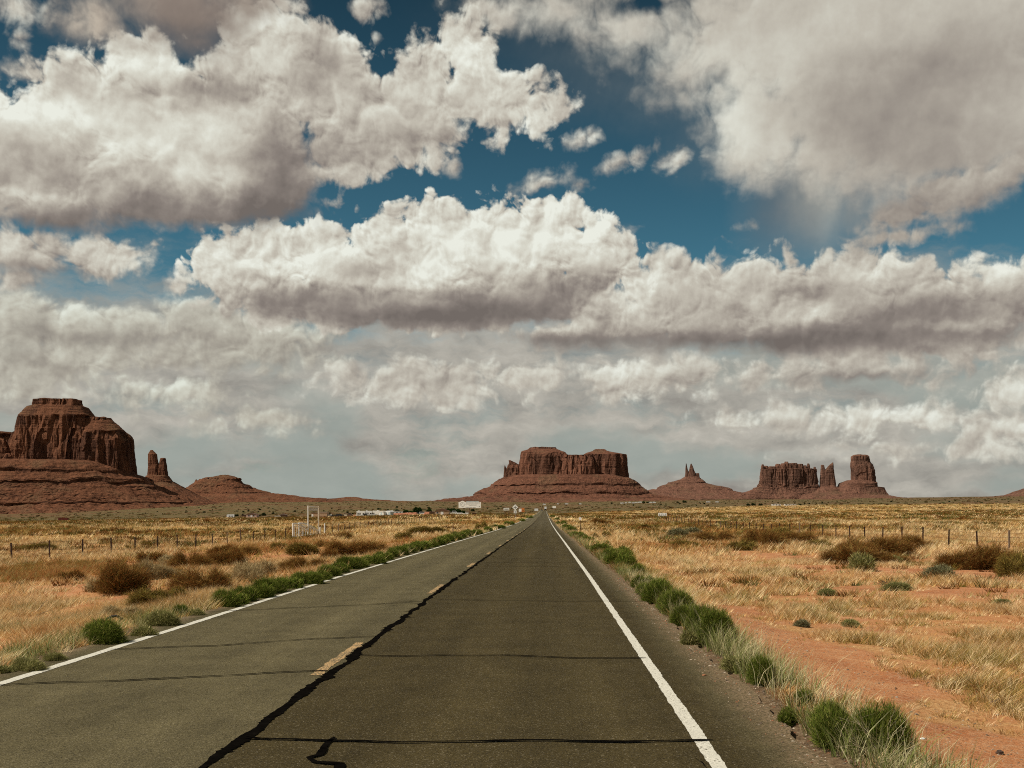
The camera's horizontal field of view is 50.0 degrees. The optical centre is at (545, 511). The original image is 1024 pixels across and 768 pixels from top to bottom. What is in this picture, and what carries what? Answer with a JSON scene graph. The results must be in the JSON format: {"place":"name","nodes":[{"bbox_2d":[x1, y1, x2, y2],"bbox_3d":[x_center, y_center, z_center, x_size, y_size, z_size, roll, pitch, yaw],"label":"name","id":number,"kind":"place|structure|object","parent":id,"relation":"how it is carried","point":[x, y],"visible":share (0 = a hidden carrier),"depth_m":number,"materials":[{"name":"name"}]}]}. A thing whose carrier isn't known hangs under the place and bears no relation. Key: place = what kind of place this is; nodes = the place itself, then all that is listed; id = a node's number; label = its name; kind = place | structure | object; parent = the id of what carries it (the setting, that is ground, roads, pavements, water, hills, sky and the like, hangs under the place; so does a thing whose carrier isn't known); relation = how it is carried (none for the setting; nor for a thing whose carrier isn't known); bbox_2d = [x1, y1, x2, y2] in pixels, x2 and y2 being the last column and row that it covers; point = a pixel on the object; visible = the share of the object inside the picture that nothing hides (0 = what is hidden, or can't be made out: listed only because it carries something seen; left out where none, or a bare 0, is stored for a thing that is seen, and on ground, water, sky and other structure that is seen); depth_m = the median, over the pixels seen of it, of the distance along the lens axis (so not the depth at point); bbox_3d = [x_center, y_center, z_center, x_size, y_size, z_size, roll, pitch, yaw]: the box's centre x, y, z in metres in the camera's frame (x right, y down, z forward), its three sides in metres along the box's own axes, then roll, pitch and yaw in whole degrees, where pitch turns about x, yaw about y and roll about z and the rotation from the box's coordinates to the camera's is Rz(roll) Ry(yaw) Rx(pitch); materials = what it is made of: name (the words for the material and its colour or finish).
{"place":"outdoors","nodes":[
{"label":"outdoors","id":0,"kind":"place"},
{"bbox_2d":[0,511,835,767],"bbox_3d":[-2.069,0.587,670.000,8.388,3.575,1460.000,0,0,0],"label":"road","id":1,"kind":"structure","parent":0,"point":[462,675],"depth_m":11.50,"materials":[{"name":"asphalt"}]},
{"bbox_2d":[15,670,322,683],"bbox_3d":[-4.416,1.812,11.885,4.177,0.001,0.151,0,0,-18],"label":"tar crack","id":2,"kind":"object","parent":1,"relation":"on","point":[172,677],"visible":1,"depth_m":11.97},
{"bbox_2d":[0,512,538,684],"bbox_3d":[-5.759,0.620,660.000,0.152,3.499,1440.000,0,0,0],"label":"road edge line","id":3,"kind":"object","parent":1,"relation":"on","point":[90,655],"visible":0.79,"depth_m":15.98,"materials":[{"name":"white paint"}]},
{"bbox_2d":[306,737,344,767],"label":"tar crack","id":4,"kind":"object","parent":1,"relation":"on","point":[322,750],"visible":1,"depth_m":8.08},
{"bbox_2d":[311,642,362,674],"bbox_3d":[-2.559,1.820,13.725,0.176,0.001,3.050,0,0,0],"label":"road centre dash","id":5,"kind":"object","parent":1,"relation":"on","point":[332,662],"visible":1,"depth_m":13.49,"materials":[{"name":"yellow paint"}]},
{"bbox_2d":[198,517,538,767],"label":"tar seam","id":6,"kind":"object","parent":1,"relation":"on","point":[263,723],"visible":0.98,"depth_m":11.32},
{"bbox_2d":[250,737,712,741],"bbox_3d":[-0.532,1.812,8.686,3.741,0.001,0.164,0,0,1],"label":"tar crack","id":7,"kind":"object","parent":1,"relation":"on","point":[487,740],"visible":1,"depth_m":8.68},
{"bbox_2d":[380,654,646,657],"bbox_3d":[-0.540,1.812,13.783,3.616,0.001,0.245,0,0,5],"label":"tar crack","id":8,"kind":"object","parent":1,"relation":"on","point":[533,655],"visible":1,"depth_m":13.61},
{"bbox_2d":[549,519,726,767],"bbox_3d":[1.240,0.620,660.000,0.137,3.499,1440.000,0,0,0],"label":"road edge line","id":9,"kind":"object","parent":1,"relation":"on","point":[712,757],"visible":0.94,"depth_m":10.91,"materials":[{"name":"white paint"}]},
{"bbox_2d":[0,496,1023,767],"bbox_3d":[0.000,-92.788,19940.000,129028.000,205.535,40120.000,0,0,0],"label":"ground","id":10,"kind":"structure","parent":0,"point":[838,656],"depth_m":23.12,"materials":[{"name":"soil"}]},
{"bbox_2d":[0,663,17,673],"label":"sagebrush","id":11,"kind":"object","parent":10,"relation":"on","point":[5,668],"visible":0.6,"depth_m":12.42,"materials":[{"name":"green plant"}]},
{"bbox_2d":[4,653,52,671],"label":"sagebrush","id":12,"kind":"object","parent":10,"relation":"on","point":[23,663],"visible":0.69,"depth_m":12.63,"materials":[{"name":"green plant"}]},
{"bbox_2d":[19,541,62,549],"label":"olive shrub","id":13,"kind":"object","parent":10,"relation":"on","point":[45,545],"visible":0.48,"depth_m":96.22,"materials":[{"name":"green plant"}]},
{"bbox_2d":[40,651,69,660],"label":"sagebrush","id":14,"kind":"object","parent":10,"relation":"on","point":[53,656],"visible":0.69,"depth_m":13.46,"materials":[{"name":"green plant"}]},
{"bbox_2d":[53,567,87,580],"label":"brown shrub","id":15,"kind":"object","parent":10,"relation":"on","point":[76,572],"visible":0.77,"depth_m":38.98,"materials":[{"name":"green plant"}]},
{"bbox_2d":[84,575,99,592],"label":"dry shrub","id":16,"kind":"object","parent":10,"relation":"on","point":[89,587],"visible":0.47,"depth_m":31.05,"materials":[{"name":"beige plant"}]},
{"bbox_2d":[0,398,205,513],"bbox_3d":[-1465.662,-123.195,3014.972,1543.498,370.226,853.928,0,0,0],"label":"butte","id":17,"kind":"object","parent":10,"relation":"on","point":[57,455],"visible":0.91,"depth_m":2928.89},
{"bbox_2d":[79,614,128,645],"bbox_3d":[-6.226,1.670,15.343,1.160,0.506,0.755,0,0,38],"label":"green shrub","id":18,"kind":"object","parent":10,"relation":"on","point":[114,633],"visible":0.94,"depth_m":15.16,"materials":[{"name":"green plant"}]},
{"bbox_2d":[100,603,144,618],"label":"dry shrub","id":19,"kind":"object","parent":10,"relation":"on","point":[115,608],"visible":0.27,"depth_m":20.07,"materials":[{"name":"beige plant"}]},
{"bbox_2d":[90,554,155,595],"bbox_3d":[-10.995,1.615,28.453,1.655,1.231,2.414,0,0,18],"label":"brown shrub","id":20,"kind":"object","parent":10,"relation":"on","point":[121,577],"visible":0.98,"depth_m":28.14,"materials":[{"name":"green plant"}]},
{"bbox_2d":[126,625,159,635],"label":"sagebrush","id":21,"kind":"object","parent":10,"relation":"on","point":[144,630],"visible":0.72,"depth_m":16.11,"materials":[{"name":"green plant"}]},
{"bbox_2d":[118,584,177,606],"bbox_3d":[-8.339,1.797,23.197,1.576,0.574,1.203,0,0,-33],"label":"olive shrub","id":22,"kind":"object","parent":10,"relation":"on","point":[138,595],"visible":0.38,"depth_m":23.10,"materials":[{"name":"green plant"}]},
{"bbox_2d":[134,547,169,562],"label":"brown shrub","id":23,"kind":"object","parent":10,"relation":"on","point":[155,555],"visible":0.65,"depth_m":56.27,"materials":[{"name":"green plant"}]},
{"bbox_2d":[130,553,178,579],"bbox_3d":[-13.214,1.884,37.108,1.433,1.016,2.026,0,0,18],"label":"dry shrub","id":24,"kind":"object","parent":10,"relation":"on","point":[161,570],"visible":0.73,"depth_m":36.96,"materials":[{"name":"brown plant"}]},
{"bbox_2d":[136,608,186,626],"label":"sagebrush","id":25,"kind":"object","parent":10,"relation":"on","point":[161,617],"visible":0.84,"depth_m":17.53,"materials":[{"name":"green plant"}]},
{"bbox_2d":[169,586,192,597],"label":"olive shrub","id":26,"kind":"object","parent":10,"relation":"on","point":[176,591],"visible":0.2,"depth_m":24.55,"materials":[{"name":"green plant"}]},
{"bbox_2d":[145,450,218,503],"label":"butte","id":27,"kind":"object","parent":10,"relation":"on","point":[157,472],"visible":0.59,"depth_m":3385.55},
{"bbox_2d":[163,548,217,567],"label":"brown shrub","id":28,"kind":"object","parent":10,"relation":"on","point":[179,559],"visible":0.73,"depth_m":46.46,"materials":[{"name":"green plant"}]},
{"bbox_2d":[185,608,207,615],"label":"sagebrush","id":29,"kind":"object","parent":10,"relation":"on","point":[197,612],"visible":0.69,"depth_m":19.27,"materials":[{"name":"green plant"}]},
{"bbox_2d":[157,561,241,591],"bbox_3d":[-8.616,1.668,27.398,2.170,0.912,1.503,0,0,-36],"label":"brown shrub","id":30,"kind":"object","parent":10,"relation":"on","point":[190,579],"visible":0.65,"depth_m":27.33,"materials":[{"name":"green plant"}]},
{"bbox_2d":[202,542,233,553],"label":"brown shrub","id":31,"kind":"object","parent":10,"relation":"on","point":[216,549],"visible":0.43,"depth_m":74.66,"materials":[{"name":"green plant"}]},
{"bbox_2d":[1,515,441,558],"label":"wire fence","id":32,"kind":"object","parent":10,"relation":"on","point":[177,535],"visible":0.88,"depth_m":97.60,"materials":[{"name":"metal"}]},
{"bbox_2d":[207,586,243,606],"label":"green shrub","id":33,"kind":"object","parent":10,"relation":"on","point":[229,599],"visible":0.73,"depth_m":21.01,"materials":[{"name":"green plant"}]},
{"bbox_2d":[202,546,252,566],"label":"brown shrub","id":34,"kind":"object","parent":10,"relation":"on","point":[231,556],"visible":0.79,"depth_m":47.77,"materials":[{"name":"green plant"}]},
{"bbox_2d":[230,583,261,601],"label":"green shrub","id":35,"kind":"object","parent":10,"relation":"on","point":[251,592],"visible":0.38,"depth_m":22.30,"materials":[{"name":"green plant"}]},
{"bbox_2d":[230,543,262,554],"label":"brown shrub","id":36,"kind":"object","parent":10,"relation":"on","point":[250,549],"visible":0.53,"depth_m":72.21,"materials":[{"name":"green plant"}]},
{"bbox_2d":[229,558,268,582],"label":"dry shrub","id":37,"kind":"object","parent":10,"relation":"on","point":[246,570],"visible":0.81,"depth_m":31.55,"materials":[{"name":"beige plant"}]},
{"bbox_2d":[254,581,275,597],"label":"green shrub","id":38,"kind":"object","parent":10,"relation":"on","point":[265,591],"visible":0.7,"depth_m":23.21,"materials":[{"name":"green plant"}]},
{"bbox_2d":[251,555,279,574],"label":"dry shrub","id":39,"kind":"object","parent":10,"relation":"on","point":[271,567],"visible":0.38,"depth_m":36.12,"materials":[{"name":"beige plant"}]},
{"bbox_2d":[247,575,291,593],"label":"green shrub","id":40,"kind":"object","parent":10,"relation":"on","point":[279,585],"visible":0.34,"depth_m":24.52,"materials":[{"name":"green plant"}]},
{"bbox_2d":[186,475,391,502],"bbox_3d":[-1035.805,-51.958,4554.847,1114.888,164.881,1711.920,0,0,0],"label":"mesa","id":41,"kind":"structure","parent":10,"relation":"on","point":[224,489],"depth_m":3922.32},
{"bbox_2d":[276,574,304,588],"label":"green shrub","id":42,"kind":"object","parent":10,"relation":"on","point":[293,582],"visible":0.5,"depth_m":26.03,"materials":[{"name":"green plant"}]},
{"bbox_2d":[273,552,311,568],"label":"brown shrub","id":43,"kind":"object","parent":10,"relation":"on","point":[301,561],"visible":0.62,"depth_m":38.64,"materials":[{"name":"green plant"}]},
{"bbox_2d":[281,540,322,554],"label":"olive shrub","id":44,"kind":"object","parent":10,"relation":"on","point":[295,547],"visible":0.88,"depth_m":63.78,"materials":[{"name":"green plant"}]},
{"bbox_2d":[292,523,320,536],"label":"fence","id":45,"kind":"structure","parent":10,"relation":"on","point":[298,524],"depth_m":146.99,"materials":[{"name":"wood"}]},
{"bbox_2d":[287,570,326,583],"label":"green shrub","id":46,"kind":"object","parent":10,"relation":"on","point":[310,577],"visible":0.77,"depth_m":27.66,"materials":[{"name":"green plant"}]},
{"bbox_2d":[305,568,334,579],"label":"green shrub","id":47,"kind":"object","parent":10,"relation":"on","point":[327,576],"visible":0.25,"depth_m":29.23,"materials":[{"name":"green plant"}]},
{"bbox_2d":[316,563,343,575],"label":"green shrub","id":48,"kind":"object","parent":10,"relation":"on","point":[335,570],"visible":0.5,"depth_m":31.05,"materials":[{"name":"green plant"}]},
{"bbox_2d":[320,547,341,558],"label":"brown shrub","id":49,"kind":"object","parent":10,"relation":"on","point":[331,552],"visible":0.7,"depth_m":51.56,"materials":[{"name":"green plant"}]},
{"bbox_2d":[329,561,351,572],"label":"green shrub","id":50,"kind":"object","parent":10,"relation":"on","point":[344,567],"visible":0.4,"depth_m":32.93,"materials":[{"name":"green plant"}]},
{"bbox_2d":[332,555,365,568],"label":"green shrub","id":51,"kind":"object","parent":10,"relation":"on","point":[354,562],"visible":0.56,"depth_m":35.20,"materials":[{"name":"green plant"}]},
{"bbox_2d":[320,539,393,555],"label":"brown shrub","id":52,"kind":"object","parent":10,"relation":"on","point":[353,548],"visible":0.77,"depth_m":58.36,"materials":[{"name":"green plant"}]},
{"bbox_2d":[361,553,388,563],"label":"green shrub","id":53,"kind":"object","parent":10,"relation":"on","point":[376,559],"visible":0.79,"depth_m":38.95,"materials":[{"name":"green plant"}]},
{"bbox_2d":[392,544,410,555],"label":"green shrub","id":54,"kind":"object","parent":10,"relation":"on","point":[405,549],"visible":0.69,"depth_m":47.67,"materials":[{"name":"green plant"}]},
{"bbox_2d":[404,525,450,533],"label":"olive shrub","id":55,"kind":"object","parent":10,"relation":"on","point":[415,529],"visible":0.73,"depth_m":142.32,"materials":[{"name":"green plant"}]},
{"bbox_2d":[459,501,480,513],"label":"billboard","id":56,"kind":"object","parent":10,"relation":"on","point":[470,504],"visible":1,"depth_m":559.88,"materials":[{"name":"white plastic"}]},
{"bbox_2d":[0,526,1013,767],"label":"roadside grass","id":57,"kind":"structure","parent":10,"relation":"on","point":[731,647],"depth_m":11.85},
{"bbox_2d":[0,503,1023,767],"bbox_3d":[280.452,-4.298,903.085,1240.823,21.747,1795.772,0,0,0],"label":"dry grass","id":58,"kind":"structure","parent":10,"relation":"on","point":[1004,647],"depth_m":36.23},
{"bbox_2d":[0,496,1023,596],"bbox_3d":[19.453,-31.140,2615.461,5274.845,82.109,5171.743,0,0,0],"label":"scrub","id":59,"kind":"object","parent":10,"relation":"on","point":[1005,512],"visible":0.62,"depth_m":237.79,"materials":[{"name":"yellow plant"}]},
{"bbox_2d":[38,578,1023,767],"bbox_3d":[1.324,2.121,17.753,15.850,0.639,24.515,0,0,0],"label":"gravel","id":60,"kind":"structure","parent":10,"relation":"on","point":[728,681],"depth_m":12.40,"materials":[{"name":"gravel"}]},
{"bbox_2d":[410,447,688,502],"bbox_3d":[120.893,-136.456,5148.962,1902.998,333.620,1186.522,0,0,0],"label":"butte","id":61,"kind":"object","parent":10,"relation":"on","point":[544,474],"visible":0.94,"depth_m":4987.88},
{"bbox_2d":[602,550,631,563],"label":"green shrub","id":62,"kind":"object","parent":10,"relation":"on","point":[609,557],"visible":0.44,"depth_m":39.61,"materials":[{"name":"green plant"}]},
{"bbox_2d":[612,553,638,567],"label":"green shrub","id":63,"kind":"object","parent":10,"relation":"on","point":[631,560],"visible":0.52,"depth_m":36.85,"materials":[{"name":"green plant"}]},
{"bbox_2d":[630,574,655,587],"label":"green shrub","id":64,"kind":"object","parent":10,"relation":"on","point":[641,578],"visible":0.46,"depth_m":26.89,"materials":[{"name":"green plant"}]},
{"bbox_2d":[638,575,673,603],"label":"green shrub","id":65,"kind":"object","parent":10,"relation":"on","point":[659,585],"visible":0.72,"depth_m":22.18,"materials":[{"name":"green plant"}]},
{"bbox_2d":[658,585,695,615],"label":"green shrub","id":66,"kind":"object","parent":10,"relation":"on","point":[675,594],"visible":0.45,"depth_m":19.61,"materials":[{"name":"green plant"}]},
{"bbox_2d":[666,527,691,536],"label":"sagebrush","id":67,"kind":"object","parent":10,"relation":"on","point":[677,531],"visible":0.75,"depth_m":114.05,"materials":[{"name":"green plant"}]},
{"bbox_2d":[667,602,698,625],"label":"green shrub","id":68,"kind":"object","parent":10,"relation":"on","point":[675,617],"visible":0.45,"depth_m":17.89,"materials":[{"name":"green plant"}]},
{"bbox_2d":[678,628,700,646],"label":"sagebrush","id":69,"kind":"object","parent":10,"relation":"on","point":[689,637],"visible":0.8,"depth_m":15.04,"materials":[{"name":"green plant"}]},
{"bbox_2d":[683,599,719,630],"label":"green shrub","id":70,"kind":"object","parent":10,"relation":"on","point":[699,609],"visible":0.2,"depth_m":16.71,"materials":[{"name":"green plant"}]},
{"bbox_2d":[648,464,762,499],"bbox_3d":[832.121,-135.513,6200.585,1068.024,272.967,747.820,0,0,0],"label":"butte","id":71,"kind":"object","parent":10,"relation":"on","point":[691,485],"visible":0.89,"depth_m":6052.92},
{"bbox_2d":[685,529,740,540],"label":"brown shrub","id":72,"kind":"object","parent":10,"relation":"on","point":[722,535],"visible":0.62,"depth_m":96.57,"materials":[{"name":"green plant"}]},
{"bbox_2d":[695,604,739,644],"bbox_3d":[2.399,1.587,15.503,0.748,0.682,0.996,0,0,7],"label":"green shrub","id":73,"kind":"object","parent":10,"relation":"on","point":[716,615],"visible":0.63,"depth_m":15.28,"materials":[{"name":"green plant"}]},
{"bbox_2d":[717,653,749,673],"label":"sagebrush","id":74,"kind":"object","parent":10,"relation":"on","point":[727,664],"visible":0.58,"depth_m":12.62,"materials":[{"name":"green plant"}]},
{"bbox_2d":[725,538,759,550],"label":"olive shrub","id":75,"kind":"object","parent":10,"relation":"on","point":[749,545],"visible":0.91,"depth_m":68.56,"materials":[{"name":"green plant"}]},
{"bbox_2d":[743,653,777,686],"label":"green shrub","id":76,"kind":"object","parent":10,"relation":"on","point":[764,662],"visible":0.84,"depth_m":11.72,"materials":[{"name":"green plant"}]},
{"bbox_2d":[737,525,790,545],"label":"brown shrub","id":77,"kind":"object","parent":10,"relation":"on","point":[768,535],"visible":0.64,"depth_m":81.18,"materials":[{"name":"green plant"}]},
{"bbox_2d":[734,462,819,498],"bbox_3d":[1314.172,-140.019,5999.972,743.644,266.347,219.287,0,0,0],"label":"butte","id":78,"kind":"object","parent":10,"relation":"on","point":[785,480],"visible":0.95,"depth_m":5957.49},
{"bbox_2d":[775,704,798,726],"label":"green shrub","id":79,"kind":"object","parent":10,"relation":"on","point":[787,717],"visible":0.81,"depth_m":9.54,"materials":[{"name":"green plant"}]},
{"bbox_2d":[775,529,820,542],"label":"brown shrub","id":80,"kind":"object","parent":10,"relation":"on","point":[807,535],"visible":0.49,"depth_m":89.26,"materials":[{"name":"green plant"}]},
{"bbox_2d":[793,618,810,627],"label":"sagebrush","id":81,"kind":"object","parent":10,"relation":"on","point":[800,622],"visible":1,"depth_m":21.74,"materials":[{"name":"green plant"}]},
{"bbox_2d":[792,687,815,707],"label":"green shrub","id":82,"kind":"object","parent":10,"relation":"on","point":[808,699],"visible":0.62,"depth_m":10.58,"materials":[{"name":"green plant"}]},
{"bbox_2d":[801,537,833,547],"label":"olive shrub","id":83,"kind":"object","parent":10,"relation":"on","point":[811,541],"visible":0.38,"depth_m":77.42,"materials":[{"name":"beige plant"}]},
{"bbox_2d":[799,462,849,498],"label":"butte","id":84,"kind":"object","parent":10,"relation":"on","point":[828,488],"visible":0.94,"depth_m":5957.74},
{"bbox_2d":[815,587,837,595],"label":"sagebrush","id":85,"kind":"object","parent":10,"relation":"on","point":[828,591],"visible":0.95,"depth_m":31.09,"materials":[{"name":"green plant"}]},
{"bbox_2d":[804,697,852,750],"bbox_3d":[2.244,1.659,8.719,0.461,0.454,0.721,0,0,-10],"label":"green shrub","id":86,"kind":"object","parent":10,"relation":"on","point":[828,711],"visible":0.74,"depth_m":8.59,"materials":[{"name":"green plant"}]},
{"bbox_2d":[666,516,1023,550],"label":"wire fence","id":87,"kind":"object","parent":10,"relation":"on","point":[949,534],"visible":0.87,"depth_m":96.99,"materials":[{"name":"metal"}]},
{"bbox_2d":[814,544,881,563],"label":"brown shrub","id":88,"kind":"object","parent":10,"relation":"on","point":[842,553],"visible":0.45,"depth_m":52.31,"materials":[{"name":"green plant"}]},
{"bbox_2d":[840,618,864,627],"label":"sagebrush","id":89,"kind":"object","parent":10,"relation":"on","point":[850,622],"visible":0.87,"depth_m":22.27,"materials":[{"name":"green plant"}]},
{"bbox_2d":[831,534,882,552],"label":"brown shrub","id":90,"kind":"object","parent":10,"relation":"on","point":[855,542],"visible":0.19,"depth_m":60.55,"materials":[{"name":"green plant"}]},
{"bbox_2d":[847,549,877,570],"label":"sagebrush","id":91,"kind":"object","parent":10,"relation":"on","point":[860,561],"visible":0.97,"depth_m":45.32,"materials":[{"name":"green plant"}]},
{"bbox_2d":[814,454,911,498],"bbox_3d":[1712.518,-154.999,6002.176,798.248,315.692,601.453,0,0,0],"label":"butte","id":92,"kind":"object","parent":10,"relation":"on","point":[862,483],"visible":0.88,"depth_m":5937.91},
{"bbox_2d":[839,698,919,761],"bbox_3d":[2.575,1.658,8.429,0.657,0.548,0.713,0,0,19],"label":"green shrub","id":93,"kind":"object","parent":10,"relation":"on","point":[870,715],"visible":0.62,"depth_m":8.32,"materials":[{"name":"green plant"}]},
{"bbox_2d":[826,700,949,760],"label":"grass","id":94,"kind":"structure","parent":10,"relation":"on","point":[888,734],"depth_m":8.22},
{"bbox_2d":[864,530,916,554],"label":"brown shrub","id":95,"kind":"object","parent":10,"relation":"on","point":[886,544],"visible":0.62,"depth_m":61.77,"materials":[{"name":"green plant"}]},
{"bbox_2d":[874,549,910,562],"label":"brown shrub","id":96,"kind":"object","parent":10,"relation":"on","point":[886,556],"visible":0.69,"depth_m":52.61,"materials":[{"name":"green plant"}]},
{"bbox_2d":[878,581,914,590],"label":"sagebrush","id":97,"kind":"object","parent":10,"relation":"on","point":[897,586],"visible":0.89,"depth_m":32.50,"materials":[{"name":"green plant"}]},
{"bbox_2d":[897,530,930,547],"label":"brown shrub","id":98,"kind":"object","parent":10,"relation":"on","point":[917,540],"visible":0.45,"depth_m":71.78,"materials":[{"name":"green plant"}]},
{"bbox_2d":[920,562,958,576],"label":"sagebrush","id":99,"kind":"object","parent":10,"relation":"on","point":[940,569],"visible":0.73,"depth_m":39.90,"materials":[{"name":"green plant"}]},
{"bbox_2d":[932,545,981,569],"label":"brown shrub","id":100,"kind":"object","parent":10,"relation":"on","point":[967,560],"visible":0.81,"depth_m":46.47,"materials":[{"name":"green plant"}]},
{"bbox_2d":[964,538,1019,569],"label":"brown shrub","id":101,"kind":"object","parent":10,"relation":"on","point":[987,557],"visible":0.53,"depth_m":46.97,"materials":[{"name":"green plant"}]},
{"bbox_2d":[991,545,1023,576],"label":"olive shrub","id":102,"kind":"object","parent":10,"relation":"on","point":[1014,563],"visible":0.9,"depth_m":40.96,"materials":[{"name":"green plant"}]},
{"bbox_2d":[0,0,1023,500],"label":"sky","id":103,"kind":"structure","parent":0,"point":[394,250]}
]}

